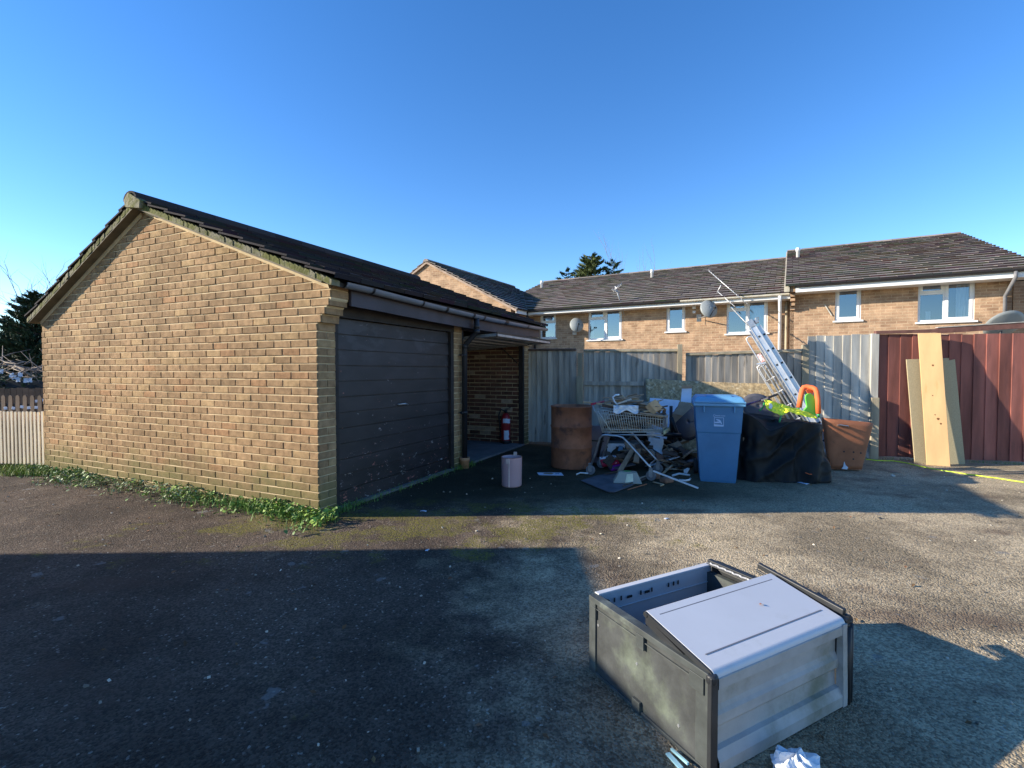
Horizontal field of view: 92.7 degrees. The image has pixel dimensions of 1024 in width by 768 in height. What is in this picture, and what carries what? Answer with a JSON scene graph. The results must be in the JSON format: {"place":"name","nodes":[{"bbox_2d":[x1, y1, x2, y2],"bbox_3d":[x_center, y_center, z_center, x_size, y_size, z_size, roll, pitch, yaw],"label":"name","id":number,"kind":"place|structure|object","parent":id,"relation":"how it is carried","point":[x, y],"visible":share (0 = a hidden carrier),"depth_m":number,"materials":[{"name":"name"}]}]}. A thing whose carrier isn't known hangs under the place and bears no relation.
{"place":"outdoors","nodes":[
{"label":"outdoors","id":0,"kind":"place"},
{"bbox_2d":[0,441,1023,767],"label":"ground","id":1,"kind":"structure","parent":0,"point":[930,537],"depth_m":2.74,"materials":[{"name":"asphalt"}]},
{"bbox_2d":[0,395,43,413],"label":"picket fence","id":2,"kind":"object","parent":1,"relation":"on","point":[17,404],"visible":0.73,"depth_m":9.16,"materials":[{"name":"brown wood"}]},
{"bbox_2d":[0,388,43,413],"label":"brown fence","id":3,"kind":"object","parent":1,"relation":"on","point":[28,392],"visible":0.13,"depth_m":10.51,"materials":[{"name":"brown wood"}]},
{"bbox_2d":[0,367,43,388],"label":"hedge","id":4,"kind":"object","parent":1,"relation":"on","point":[6,383],"visible":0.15,"depth_m":12.30,"materials":[{"name":"brown plant"}]},
{"bbox_2d":[0,346,42,381],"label":"branch heap","id":5,"kind":"object","parent":4,"relation":"on","point":[33,369],"visible":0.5,"depth_m":12.28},
{"bbox_2d":[0,289,44,379],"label":"conifer tree","id":6,"kind":"object","parent":1,"relation":"on","point":[28,337],"visible":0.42,"depth_m":14.45,"materials":[{"name":"green plant"}]},
{"bbox_2d":[0,411,45,464],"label":"picket fence","id":7,"kind":"object","parent":1,"relation":"on","point":[16,426],"visible":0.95,"depth_m":6.80,"materials":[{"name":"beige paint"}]},
{"bbox_2d":[0,250,68,305],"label":"bare tree","id":8,"kind":"object","parent":1,"relation":"on","point":[29,281],"visible":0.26,"depth_m":15.08,"materials":[{"name":"brown plant"}]},
{"bbox_2d":[33,474,234,500],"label":"dead stems litter","id":9,"kind":"object","parent":1,"relation":"on","point":[121,485],"visible":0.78,"depth_m":5.57,"materials":[{"name":"plant"}]},
{"bbox_2d":[24,191,549,513],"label":"garage","id":10,"kind":"structure","parent":1,"relation":"on","point":[184,346],"depth_m":5.44,"materials":[{"name":"beige brick"}]},
{"bbox_2d":[338,318,448,504],"bbox_3d":[-1.280,0.259,5.698,0.095,1.860,2.045,1,2,25],"label":"garage door","id":11,"kind":"structure","parent":10,"relation":"in","point":[394,396],"depth_m":5.50,"materials":[{"name":"paint"}]},
{"bbox_2d":[498,407,510,443],"bbox_3d":[-0.125,0.754,8.988,0.203,0.664,0.187,1,2,25],"label":"fire extinguisher","id":12,"kind":"object","parent":10,"relation":"on","point":[505,434],"visible":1,"depth_m":8.92,"materials":[{"name":"red metal"}]},
{"bbox_2d":[463,331,549,362],"bbox_3d":[-0.609,-0.554,8.034,1.868,0.406,2.108,1,2,25],"label":"open garage door","id":13,"kind":"structure","parent":10,"relation":"in","point":[501,340],"depth_m":7.92,"materials":[{"name":"metal"}]},
{"bbox_2d":[410,259,532,316],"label":"brick house","id":14,"kind":"structure","parent":1,"relation":"on","point":[499,294],"depth_m":18.16,"materials":[{"name":"brick"}]},
{"bbox_2d":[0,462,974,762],"bbox_3d":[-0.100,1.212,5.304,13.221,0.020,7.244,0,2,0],"label":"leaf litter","id":15,"kind":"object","parent":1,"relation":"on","point":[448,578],"visible":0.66,"depth_m":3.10,"materials":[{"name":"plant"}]},
{"bbox_2d":[0,457,1021,534],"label":"weeds","id":16,"kind":"object","parent":1,"relation":"on","point":[256,506],"visible":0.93,"depth_m":5.09,"materials":[{"name":"green plant"}]},
{"bbox_2d":[501,452,521,487],"bbox_3d":[-0.004,1.016,5.798,0.248,0.382,0.277,1,2,20],"label":"pink bin","id":17,"kind":"object","parent":1,"relation":"on","point":[511,466],"visible":1,"depth_m":5.69,"materials":[{"name":"plastic"}]},
{"bbox_2d":[4,468,1020,767],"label":"pebbles","id":18,"kind":"object","parent":1,"relation":"on","point":[544,640],"visible":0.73,"depth_m":2.76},
{"bbox_2d":[537,472,563,475],"bbox_3d":[0.501,1.178,6.407,0.345,0.010,0.145,0,2,4],"label":"leaflet","id":19,"kind":"object","parent":1,"relation":"on","point":[548,473],"visible":1,"depth_m":6.41,"materials":[{"name":"white paper"}]},
{"bbox_2d":[528,348,576,441],"bbox_3d":[0.718,0.211,8.987,0.936,1.731,0.100,0,2,16],"label":"board fence","id":20,"kind":"object","parent":1,"relation":"on","point":[552,376],"visible":0.68,"depth_m":8.99,"materials":[{"name":"grey wood"}]},
{"bbox_2d":[556,266,575,279],"bbox_3d":[4.474,-4.523,38.728,3.845,9.623,4.152,0,2,-15],"label":"conifer tree","id":21,"kind":"object","parent":1,"relation":"on","point":[565,274],"visible":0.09,"depth_m":38.62,"materials":[{"name":"green plant"}]},
{"bbox_2d":[550,404,591,469],"bbox_3d":[0.846,0.738,6.966,0.594,0.870,0.594,-1,2,-20],"label":"oil drum","id":22,"kind":"object","parent":1,"relation":"on","point":[571,436],"visible":0.98,"depth_m":6.72,"materials":[{"name":"metal"}]},
{"bbox_2d":[570,252,607,277],"bbox_3d":[5.731,-4.934,37.661,5.459,10.478,5.665,1,2,34],"label":"conifer tree","id":23,"kind":"object","parent":1,"relation":"on","point":[592,262],"visible":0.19,"depth_m":37.42,"materials":[{"name":"green plant"}]},
{"bbox_2d":[592,425,610,461],"bbox_3d":[1.305,0.882,7.187,0.468,0.530,0.147,0,2,-8],"label":"moulded sheet","id":24,"kind":"object","parent":1,"relation":"on","point":[597,431],"visible":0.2,"depth_m":7.19,"materials":[{"name":"plastic"}]},
{"bbox_2d":[599,455,621,470],"bbox_3d":[1.379,1.089,6.745,0.284,0.186,0.236,0,2,-12],"label":"red carton","id":25,"kind":"object","parent":1,"relation":"on","point":[615,463],"visible":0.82,"depth_m":6.73,"materials":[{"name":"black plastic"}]},
{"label":"scrap piece","id":26,"kind":"object","parent":25,"relation":"in","visible":0},
{"bbox_2d":[603,455,615,464],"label":"scrap piece","id":27,"kind":"object","parent":26,"relation":"on","point":[610,459],"visible":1,"depth_m":6.75,"materials":[{"name":"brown wood"}]},
{"bbox_2d":[601,258,623,273],"bbox_3d":[7.110,-4.540,37.043,4.437,9.765,3.931,2,2,45],"label":"conifer tree","id":28,"kind":"object","parent":1,"relation":"on","point":[610,264],"visible":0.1,"depth_m":36.60,"materials":[{"name":"green plant"}]},
{"bbox_2d":[581,472,645,491],"bbox_3d":[1.234,1.185,5.987,0.597,0.008,1.056,1,2,40],"label":"grey slab","id":29,"kind":"object","parent":1,"relation":"on","point":[613,482],"depth_m":5.93,"materials":[{"name":"concrete"}]},
{"bbox_2d":[624,470,632,482],"bbox_3d":[1.389,1.115,5.883,0.330,0.134,0.200,0,2,10],"label":"clear tray","id":30,"kind":"object","parent":29,"relation":"on","point":[629,477],"visible":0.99,"depth_m":5.80,"materials":[{"name":"beige plastic"}]},
{"bbox_2d":[609,433,634,440],"bbox_3d":[1.676,0.927,7.699,0.520,0.452,0.410,0,2,0],"label":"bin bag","id":31,"kind":"object","parent":1,"relation":"on","point":[618,438],"visible":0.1,"depth_m":7.57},
{"bbox_2d":[593,230,654,271],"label":"bare tree","id":32,"kind":"object","parent":1,"relation":"on","point":[622,255],"visible":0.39,"depth_m":41.96,"materials":[{"name":"brown plant"}]},
{"bbox_2d":[606,440,643,461],"bbox_3d":[1.695,1.018,7.419,0.620,0.285,0.435,0,2,8],"label":"grey tote","id":33,"kind":"object","parent":1,"relation":"on","point":[611,446],"visible":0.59,"depth_m":7.25,"materials":[{"name":"white plastic"}]},
{"bbox_2d":[617,447,635,472],"bbox_3d":[1.556,1.026,6.625,0.056,0.316,0.488,1,2,38],"label":"scrap piece","id":34,"kind":"object","parent":1,"relation":"on","point":[626,459],"visible":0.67,"depth_m":6.61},
{"bbox_2d":[633,448,640,462],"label":"scrap piece","id":35,"kind":"object","parent":34,"relation":"on","point":[636,458],"visible":0.76,"depth_m":6.54,"materials":[{"name":"grey cardboard"}]},
{"bbox_2d":[586,401,669,480],"bbox_3d":[1.534,0.717,6.433,0.992,0.943,0.580,1,2,26],"label":"shopping trolley","id":36,"kind":"object","parent":1,"relation":"on","point":[650,473],"visible":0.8,"depth_m":6.28,"materials":[{"name":"metal"}]},
{"bbox_2d":[613,405,638,413],"bbox_3d":[1.429,0.321,6.117,0.327,0.112,0.079,0,2,0],"label":"clear sack","id":37,"kind":"object","parent":36,"relation":"in","point":[619,409],"visible":1,"depth_m":6.11,"materials":[{"name":"white plastic"}]},
{"bbox_2d":[640,412,667,417],"bbox_3d":[1.759,0.380,6.063,0.331,0.057,0.100,1,2,18],"label":"flat board","id":38,"kind":"object","parent":36,"relation":"on","point":[654,414],"visible":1,"depth_m":6.03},
{"bbox_2d":[646,399,661,413],"bbox_3d":[1.761,0.289,6.065,0.199,0.203,0.048,0,2,0],"label":"timber block","id":39,"kind":"object","parent":38,"relation":"on","point":[651,407],"depth_m":6.04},
{"bbox_2d":[661,406,682,440],"bbox_3d":[2.191,0.548,6.668,0.319,0.490,0.160,0,2,0],"label":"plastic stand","id":40,"kind":"object","parent":36,"relation":"on","point":[673,432],"visible":0.94,"depth_m":6.69,"materials":[{"name":"plastic"}]},
{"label":"wood offcut","id":41,"kind":"object","parent":36,"relation":"in","visible":0},
{"bbox_2d":[602,404,612,408],"bbox_3d":[1.339,0.307,6.365,0.332,0.092,0.071,0,2,12],"label":"wood offcut","id":42,"kind":"object","parent":41,"relation":"on","point":[605,405],"visible":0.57,"depth_m":6.35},
{"bbox_2d":[583,401,613,405],"bbox_3d":[1.160,0.262,6.485,0.453,0.055,0.045,1,2,34],"label":"long batten","id":43,"kind":"object","parent":42,"relation":"on","point":[597,403],"visible":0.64,"depth_m":6.47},
{"bbox_2d":[583,349,676,425],"bbox_3d":[2.062,0.237,8.594,1.603,1.717,0.110,0,2,16],"label":"board fence","id":44,"kind":"object","parent":1,"relation":"on","point":[613,372],"visible":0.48,"depth_m":8.60,"materials":[{"name":"wood"}]},
{"bbox_2d":[627,421,647,441],"bbox_3d":[2.183,0.856,8.549,0.481,0.545,0.593,1,2,33],"label":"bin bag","id":45,"kind":"object","parent":1,"relation":"on","point":[643,438],"visible":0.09,"depth_m":8.31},
{"bbox_2d":[635,443,647,463],"bbox_3d":[1.814,0.980,6.860,0.062,0.370,0.452,1,2,32],"label":"scrap piece","id":46,"kind":"object","parent":1,"relation":"on","point":[637,445],"visible":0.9,"depth_m":6.73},
{"bbox_2d":[624,442,650,456],"bbox_3d":[1.789,0.929,6.923,0.467,0.254,0.100,-1,2,-25],"label":"scrap piece","id":47,"kind":"object","parent":46,"relation":"on","point":[628,447],"visible":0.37,"depth_m":6.85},
{"bbox_2d":[514,257,789,380],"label":"brick house","id":48,"kind":"structure","parent":1,"relation":"on","point":[655,306],"depth_m":15.99,"materials":[{"name":"brown brick"}]},
{"bbox_2d":[541,315,556,338],"bbox_3d":[1.389,-2.091,17.695,0.721,0.974,0.505,1,2,29],"label":"window","id":49,"kind":"structure","parent":48,"relation":"in","point":[550,320],"depth_m":17.88,"materials":[{"name":"white plastic"}]},
{"bbox_2d":[570,318,583,334],"bbox_3d":[2.190,-1.972,16.538,0.440,0.552,0.826,1,2,19],"label":"satellite dish","id":50,"kind":"object","parent":48,"relation":"attached to","point":[576,325],"visible":1,"depth_m":16.47,"materials":[{"name":"grey metal"}]},
{"bbox_2d":[586,311,622,340],"bbox_3d":[3.226,-2.014,16.657,1.275,1.099,0.505,1,2,29],"label":"window","id":51,"kind":"structure","parent":48,"relation":"in","point":[603,326],"depth_m":16.77,"materials":[{"name":"white plastic"}]},
{"bbox_2d":[612,282,624,314],"bbox_3d":[3.499,-2.772,15.838,0.620,1.022,0.256,-1,2,-30],"label":"tv aerial","id":52,"kind":"object","parent":48,"relation":"attached to","point":[615,287],"visible":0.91,"depth_m":15.80,"materials":[{"name":"metal"}]},
{"bbox_2d":[664,307,686,332],"bbox_3d":[5.237,-2.091,15.517,0.671,0.949,0.505,1,2,29],"label":"window","id":53,"kind":"structure","parent":48,"relation":"in","point":[675,316],"depth_m":15.66,"materials":[{"name":"white plastic"}]},
{"bbox_2d":[697,300,716,321],"bbox_3d":[5.725,-2.173,14.350,0.504,0.571,1.115,0,2,-2],"label":"satellite dish","id":54,"kind":"object","parent":48,"relation":"attached to","point":[708,308],"visible":1,"depth_m":14.16,"materials":[{"name":"grey metal"}]},
{"bbox_2d":[709,271,749,323],"bbox_3d":[6.191,-2.396,13.889,0.433,1.920,1.709,-1,2,-21],"label":"tv aerial","id":55,"kind":"object","parent":48,"relation":"attached to","point":[728,300],"visible":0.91,"depth_m":13.89,"materials":[{"name":"metal"}]},
{"bbox_2d":[724,302,768,334],"bbox_3d":[6.996,-1.992,14.523,1.191,1.076,0.505,1,2,29],"label":"window","id":56,"kind":"structure","parent":48,"relation":"in","point":[735,325],"depth_m":14.57,"materials":[{"name":"white plastic"}]},
{"bbox_2d":[650,450,669,467],"bbox_3d":[2.070,1.050,6.868,0.282,0.224,0.112,1,2,31],"label":"scrap piece","id":57,"kind":"object","parent":1,"relation":"on","point":[667,465],"visible":0.34,"depth_m":6.84,"materials":[{"name":"wood"}]},
{"bbox_2d":[660,477,673,482],"bbox_3d":[1.888,1.172,5.966,0.150,0.060,0.100,-1,2,-29],"label":"broken brick","id":58,"kind":"object","parent":1,"relation":"on","point":[665,480],"visible":0.82,"depth_m":5.92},
{"bbox_2d":[653,449,681,468],"bbox_3d":[2.200,1.066,6.925,0.104,0.240,0.491,-1,2,-32],"label":"scrap piece","id":59,"kind":"object","parent":1,"relation":"on","point":[666,458],"visible":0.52,"depth_m":6.87,"materials":[{"name":"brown wood"}]},
{"bbox_2d":[662,451,677,456],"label":"scrap piece","id":60,"kind":"object","parent":59,"relation":"on","point":[672,454],"visible":1,"depth_m":6.94,"materials":[{"name":"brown wood"}]},
{"bbox_2d":[659,431,677,444],"bbox_3d":[2.617,0.922,8.192,0.390,0.434,0.474,-1,2,-25],"label":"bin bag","id":61,"kind":"object","parent":1,"relation":"on","point":[675,439],"visible":0.07,"depth_m":7.97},
{"bbox_2d":[653,470,698,488],"bbox_3d":[1.921,1.122,5.748,0.518,0.163,0.020,1,2,29],"label":"white pole","id":62,"kind":"object","parent":1,"relation":"on","point":[675,479],"visible":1,"depth_m":5.74,"materials":[{"name":"plastic"}]},
{"bbox_2d":[666,748,688,767],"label":"light blue strap","id":63,"kind":"object","parent":1,"relation":"on","point":[671,757],"visible":1,"depth_m":1.70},
{"bbox_2d":[677,344,681,379],"bbox_3d":[2.860,0.230,8.348,0.075,1.809,0.140,0,2,16],"label":"fence post","id":64,"kind":"object","parent":1,"relation":"on","point":[679,361],"visible":0.45,"depth_m":8.27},
{"bbox_2d":[666,457,692,465],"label":"scrap piece","id":65,"kind":"object","parent":1,"relation":"on","point":[680,461],"visible":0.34,"depth_m":6.90,"materials":[{"name":"brown wood"}]},
{"bbox_2d":[672,473,689,476],"bbox_3d":[2.180,1.173,6.334,0.243,0.035,0.119,0,2,0],"label":"white offcut","id":66,"kind":"object","parent":1,"relation":"on","point":[676,474],"visible":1,"depth_m":6.31,"materials":[{"name":"plastic"}]},
{"bbox_2d":[682,450,692,467],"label":"scrap piece","id":67,"kind":"object","parent":1,"relation":"on","point":[687,458],"visible":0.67,"depth_m":7.03,"materials":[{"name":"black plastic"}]},
{"bbox_2d":[645,378,784,451],"bbox_3d":[3.303,0.531,7.992,2.186,1.233,0.300,1,2,18],"label":"strand board","id":68,"kind":"object","parent":1,"relation":"on","point":[664,389],"visible":0.2,"depth_m":8.09,"materials":[{"name":"wood"}]},
{"bbox_2d":[691,394,745,482],"bbox_3d":[2.608,0.662,6.237,0.584,1.064,0.796,1,2,18],"label":"wheelie bin","id":69,"kind":"object","parent":1,"relation":"on","point":[718,418],"visible":0.99,"depth_m":5.92,"materials":[{"name":"blue plastic"}]},
{"bbox_2d":[589,559,853,767],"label":"storage box","id":70,"kind":"object","parent":1,"relation":"on","point":[711,663],"visible":1,"depth_m":1.90,"materials":[{"name":"grey plastic"}]},
{"bbox_2d":[685,349,801,419],"bbox_3d":[3.803,0.270,8.098,1.754,1.682,0.100,0,2,16],"label":"board fence","id":71,"kind":"object","parent":1,"relation":"on","point":[734,366],"visible":0.32,"depth_m":8.09,"materials":[{"name":"wood"}]},
{"bbox_2d":[736,412,831,483],"bbox_3d":[3.341,0.769,6.253,1.368,0.850,0.744,0,2,10],"label":"black cover","id":72,"kind":"object","parent":1,"relation":"on","point":[772,449],"visible":0.77,"depth_m":6.00,"materials":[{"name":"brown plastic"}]},
{"bbox_2d":[743,393,774,415],"bbox_3d":[3.348,0.305,6.628,0.461,0.343,0.217,0,2,0],"label":"grey drum lid","id":73,"kind":"object","parent":72,"relation":"on","point":[753,408],"visible":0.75,"depth_m":6.61,"materials":[{"name":"plastic"}]},
{"bbox_2d":[746,394,777,405],"bbox_3d":[3.358,0.216,6.563,0.829,0.153,0.100,-1,2,-32],"label":"purple pole","id":74,"kind":"object","parent":73,"relation":"on","point":[765,398],"visible":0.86,"depth_m":6.54,"materials":[{"name":"black plastic"}]},
{"bbox_2d":[759,384,820,422],"bbox_3d":[3.580,0.242,6.259,0.856,0.463,0.312,-1,2,-18],"label":"toy swing seat","id":75,"kind":"object","parent":72,"relation":"on","point":[812,409],"visible":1,"depth_m":6.31,"materials":[{"name":"orange plastic"}]},
{"bbox_2d":[746,317,825,452],"bbox_3d":[4.348,0.062,7.542,1.344,2.226,0.424,1,2,35],"label":"ladder","id":76,"kind":"object","parent":1,"relation":"on","point":[776,361],"visible":0.58,"depth_m":7.53,"materials":[{"name":"metal"}]},
{"bbox_2d":[746,336,825,455],"bbox_3d":[4.252,0.227,7.556,1.144,1.969,0.326,1,2,34],"label":"roof ladder","id":77,"kind":"object","parent":1,"relation":"on","point":[761,359],"visible":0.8,"depth_m":7.62,"materials":[{"name":"metal"}]},
{"bbox_2d":[770,745,819,767],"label":"white bag","id":78,"kind":"object","parent":1,"relation":"on","point":[782,757],"visible":1,"depth_m":1.65,"materials":[{"name":"plastic"}]},
{"bbox_2d":[801,345,808,419],"bbox_3d":[4.698,0.260,7.850,0.100,1.776,0.080,0,2,16],"label":"fence post","id":79,"kind":"object","parent":1,"relation":"on","point":[805,367],"visible":0.45,"depth_m":7.80,"materials":[{"name":"wood"}]},
{"bbox_2d":[807,334,869,451],"bbox_3d":[5.137,0.142,7.720,0.859,1.837,0.078,0,2,16],"label":"board fence","id":80,"kind":"object","parent":1,"relation":"on","point":[839,369],"visible":0.59,"depth_m":7.67,"materials":[{"name":"wood"}]},
{"bbox_2d":[821,417,872,469],"bbox_3d":[4.574,0.812,6.661,0.630,0.701,0.207,0,2,8],"label":"rusty tub","id":81,"kind":"object","parent":1,"relation":"on","point":[846,443],"visible":0.96,"depth_m":6.63,"materials":[{"name":"metal"}]},
{"bbox_2d":[866,334,879,458],"bbox_3d":[5.588,0.190,7.549,0.110,1.933,0.160,0,2,16],"label":"fence post","id":82,"kind":"object","parent":1,"relation":"on","point":[873,443],"visible":0.95,"depth_m":7.50,"materials":[{"name":"wood"}]},
{"bbox_2d":[784,232,1023,352],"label":"brick house","id":83,"kind":"structure","parent":1,"relation":"on","point":[930,281],"depth_m":12.71,"materials":[{"name":"brown brick"}]},
{"bbox_2d":[833,291,862,322],"bbox_3d":[8.992,-2.122,13.103,0.671,0.951,0.505,1,2,29],"label":"window","id":84,"kind":"structure","parent":83,"relation":"in","point":[848,303],"depth_m":13.20,"materials":[{"name":"white plastic"}]},
{"bbox_2d":[915,283,977,323],"bbox_3d":[10.717,-2.030,12.129,1.170,1.067,0.505,1,2,29],"label":"window","id":85,"kind":"structure","parent":83,"relation":"in","point":[954,303],"depth_m":12.08,"materials":[{"name":"white plastic"}]},
{"bbox_2d":[918,333,949,465],"bbox_3d":[6.157,0.208,7.134,0.265,1.921,0.412,1,2,18],"label":"pine plank","id":86,"kind":"object","parent":1,"relation":"on","point":[933,401],"visible":1,"depth_m":7.12,"materials":[{"name":"brown wood"}]},
{"bbox_2d":[906,358,964,463],"bbox_3d":[6.279,0.388,7.253,0.668,1.554,0.238,0,2,10],"label":"chipboard panel","id":87,"kind":"object","parent":1,"relation":"on","point":[956,447],"visible":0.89,"depth_m":7.24,"materials":[{"name":"wood"}]},
{"bbox_2d":[866,459,1023,482],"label":"garden hose","id":88,"kind":"object","parent":1,"relation":"on","point":[947,471],"visible":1,"depth_m":6.56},
{"bbox_2d":[878,333,1023,461],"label":"board fence","id":89,"kind":"object","parent":1,"relation":"on","point":[990,374],"visible":0.65,"depth_m":7.23,"materials":[{"name":"wood"}]},
{"bbox_2d":[874,329,939,333],"bbox_3d":[5.989,-0.796,7.423,0.816,0.057,0.090,0,2,15],"label":"capping rail","id":90,"kind":"object","parent":89,"relation":"on","point":[908,331],"visible":1,"depth_m":7.38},
{"bbox_2d":[935,322,1023,332],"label":"raised rail","id":91,"kind":"object","parent":89,"relation":"on","point":[983,327],"visible":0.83,"depth_m":7.26,"materials":[{"name":"wood"}]},
{"bbox_2d":[1012,280,1023,332],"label":"neighbour house","id":92,"kind":"structure","parent":1,"relation":"on","point":[1018,295],"depth_m":11.97,"materials":[{"name":"brick"}]},
{"bbox_3d":[2.613,1.075,7.605,1.200,0.160,1.000,0,2,0],"label":"soil heap","id":93,"kind":"object","parent":1,"relation":"on","visible":0},
{"bbox_2d":[646,428,669,456],"bbox_3d":[2.190,0.895,7.299,0.369,0.463,0.195,0,2,15],"label":"white appliance","id":94,"kind":"object","parent":93,"relation":"on","point":[657,443],"visible":0.43,"depth_m":7.29,"materials":[{"name":"plastic"}]},
{"bbox_2d":[650,398,679,438],"bbox_3d":[2.357,0.519,7.442,0.484,0.599,0.342,0,2,0],"label":"white board","id":95,"kind":"object","parent":94,"relation":"on","point":[669,402],"visible":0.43,"depth_m":7.54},
{"bbox_2d":[678,452,696,457],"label":"scrap piece","id":96,"kind":"object","parent":93,"relation":"on","point":[694,454],"visible":0.23,"depth_m":7.09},
{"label":"scrap piece","id":97,"kind":"object","parent":93,"relation":"on","visible":0},
{"bbox_2d":[662,441,681,451],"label":"scrap piece","id":98,"kind":"object","parent":97,"relation":"on","point":[676,444],"visible":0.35,"depth_m":7.50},
{"bbox_2d":[0,0,1023,330],"label":"sky","id":99,"kind":"structure","parent":0,"point":[492,139],"materials":[{"name":"blue"}]},
{"bbox_2d":[673,386,691,422],"bbox_3d":[2.491,0.293,7.039,0.201,0.531,0.452,1,2,42],"label":"cardboard carton","id":100,"kind":"object","parent":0,"point":[681,410],"visible":0.79,"depth_m":6.96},
{"bbox_2d":[681,388,691,402],"bbox_3d":[2.573,0.171,7.209,0.190,0.208,0.097,0,2,0],"label":"carton flap","id":101,"kind":"object","parent":100,"relation":"attached to","point":[686,395],"visible":1,"depth_m":7.21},
{"bbox_2d":[675,405,695,440],"bbox_3d":[2.525,0.548,7.066,0.472,0.530,0.118,-1,2,-20],"label":"round disc","id":102,"kind":"object","parent":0,"point":[685,424],"visible":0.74,"depth_m":7.03,"materials":[{"name":"plastic"}]},
{"bbox_2d":[983,310,1023,333],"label":"satellite dish","id":103,"kind":"object","parent":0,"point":[1010,316],"visible":0.34,"depth_m":8.47,"materials":[{"name":"black plastic"}]},
{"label":"scrap piece","id":104,"kind":"object","parent":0,"visible":0},
{"bbox_2d":[677,446,693,458],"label":"scrap piece","id":105,"kind":"object","parent":104,"relation":"on","point":[681,448],"visible":0.46,"depth_m":7.27,"materials":[{"name":"brown wood"}]},
{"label":"scrap piece","id":106,"kind":"object","parent":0,"visible":0},
{"bbox_2d":[655,452,663,462],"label":"scrap piece","id":107,"kind":"object","parent":106,"relation":"on","point":[658,456],"visible":0.74,"depth_m":6.84,"materials":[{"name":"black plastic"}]},
{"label":"scrap piece","id":108,"kind":"object","parent":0,"visible":0},
{"bbox_2d":[628,450,649,461],"bbox_3d":[1.739,1.006,6.793,0.394,0.191,0.040,0,2,-16],"label":"scrap piece","id":109,"kind":"object","parent":108,"relation":"on","point":[641,454],"visible":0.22,"depth_m":6.80,"materials":[{"name":"brown wood"}]},
{"bbox_2d":[615,454,625,458],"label":"scrap piece","id":110,"kind":"object","parent":109,"relation":"on","point":[620,456],"visible":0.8,"depth_m":6.67,"materials":[{"name":"brown wood"}]},
{"bbox_2d":[629,456,653,466],"bbox_3d":[1.811,1.080,6.821,0.395,0.164,0.072,0,2,-7],"label":"scrap piece","id":111,"kind":"object","parent":108,"relation":"on","point":[648,459],"visible":0.47,"depth_m":6.81,"materials":[{"name":"brown wood"}]},
{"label":"scrap piece","id":112,"kind":"object","parent":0,"visible":0},
{"bbox_2d":[662,440,689,448],"bbox_3d":[2.523,0.952,7.644,0.485,0.215,0.074,1,2,19],"label":"scrap piece","id":113,"kind":"object","parent":112,"relation":"on","point":[683,441],"visible":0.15,"depth_m":7.59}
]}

